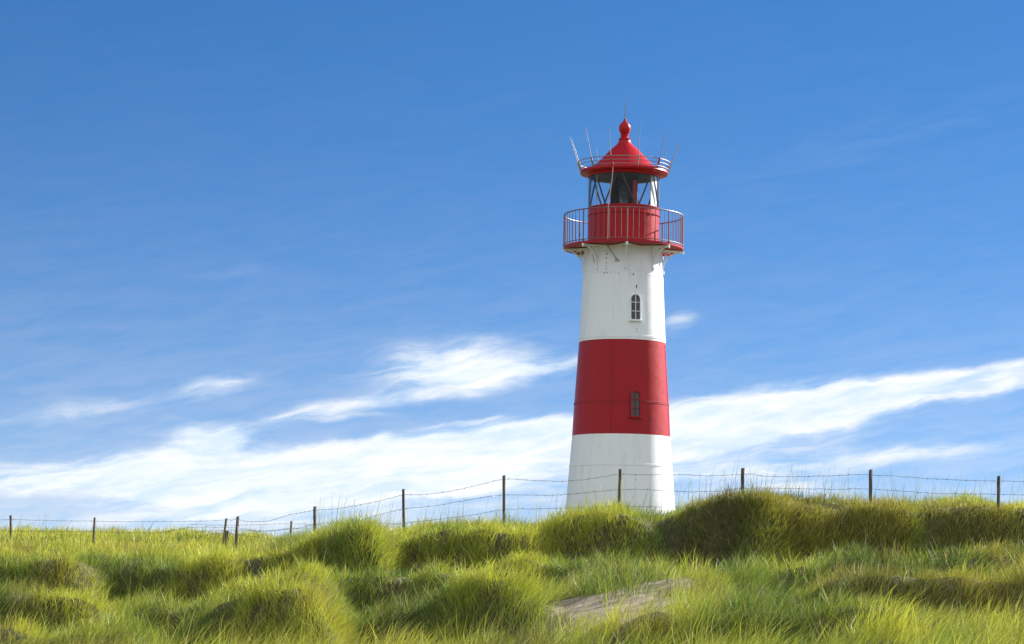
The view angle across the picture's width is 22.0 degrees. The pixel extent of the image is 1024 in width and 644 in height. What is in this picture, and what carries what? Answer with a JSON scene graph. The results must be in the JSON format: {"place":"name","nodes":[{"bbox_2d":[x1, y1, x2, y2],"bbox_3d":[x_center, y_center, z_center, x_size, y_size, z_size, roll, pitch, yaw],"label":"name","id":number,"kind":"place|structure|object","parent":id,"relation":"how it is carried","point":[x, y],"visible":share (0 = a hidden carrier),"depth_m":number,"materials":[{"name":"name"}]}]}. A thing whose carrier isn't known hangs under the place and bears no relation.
{"place":"outdoors","nodes":[
{"label":"outdoors","id":0,"kind":"place"},
{"bbox_2d":[0,462,1023,643],"bbox_3d":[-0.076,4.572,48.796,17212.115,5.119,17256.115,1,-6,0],"label":"dune ground","id":1,"kind":"structure","parent":0,"point":[593,605],"depth_m":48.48,"materials":[{"name":"green plant"}]},
{"bbox_2d":[222,530,228,543],"bbox_3d":[-6.573,5.049,60.102,0.206,0.590,0.035,1,-6,0],"label":"plank stub","id":2,"kind":"object","parent":1,"relation":"on","point":[226,533],"visible":0.43,"depth_m":60.10,"materials":[{"name":"brown wood"}]},
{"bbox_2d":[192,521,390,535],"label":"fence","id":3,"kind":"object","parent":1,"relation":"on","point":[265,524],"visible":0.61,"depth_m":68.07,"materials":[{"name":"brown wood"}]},
{"bbox_2d":[0,489,1007,551],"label":"meadow grass","id":4,"kind":"structure","parent":1,"relation":"on","point":[181,535],"depth_m":69.84,"materials":[{"name":"green plant"}]},
{"bbox_2d":[8,468,1023,546],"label":"barbed wire fence","id":5,"kind":"object","parent":1,"relation":"on","point":[870,474],"visible":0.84,"depth_m":52.10,"materials":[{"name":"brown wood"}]},
{"bbox_2d":[563,100,683,516],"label":"lighthouse","id":6,"kind":"object","parent":1,"relation":"on","point":[621,411],"visible":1,"depth_m":75.41,"materials":[{"name":"white paint"}]},
{"bbox_2d":[629,294,642,320],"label":"window","id":7,"kind":"structure","parent":6,"relation":"in","point":[635,300],"depth_m":75.34,"materials":[{"name":"white paint"}]},
{"bbox_2d":[629,391,642,417],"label":"window","id":8,"kind":"structure","parent":6,"relation":"in","point":[635,397],"depth_m":74.86,"materials":[{"name":"red paint"}]},
{"bbox_2d":[0,0,1023,537],"label":"sky","id":9,"kind":"structure","parent":0,"point":[260,259],"materials":[{"name":"blue"}]}
]}

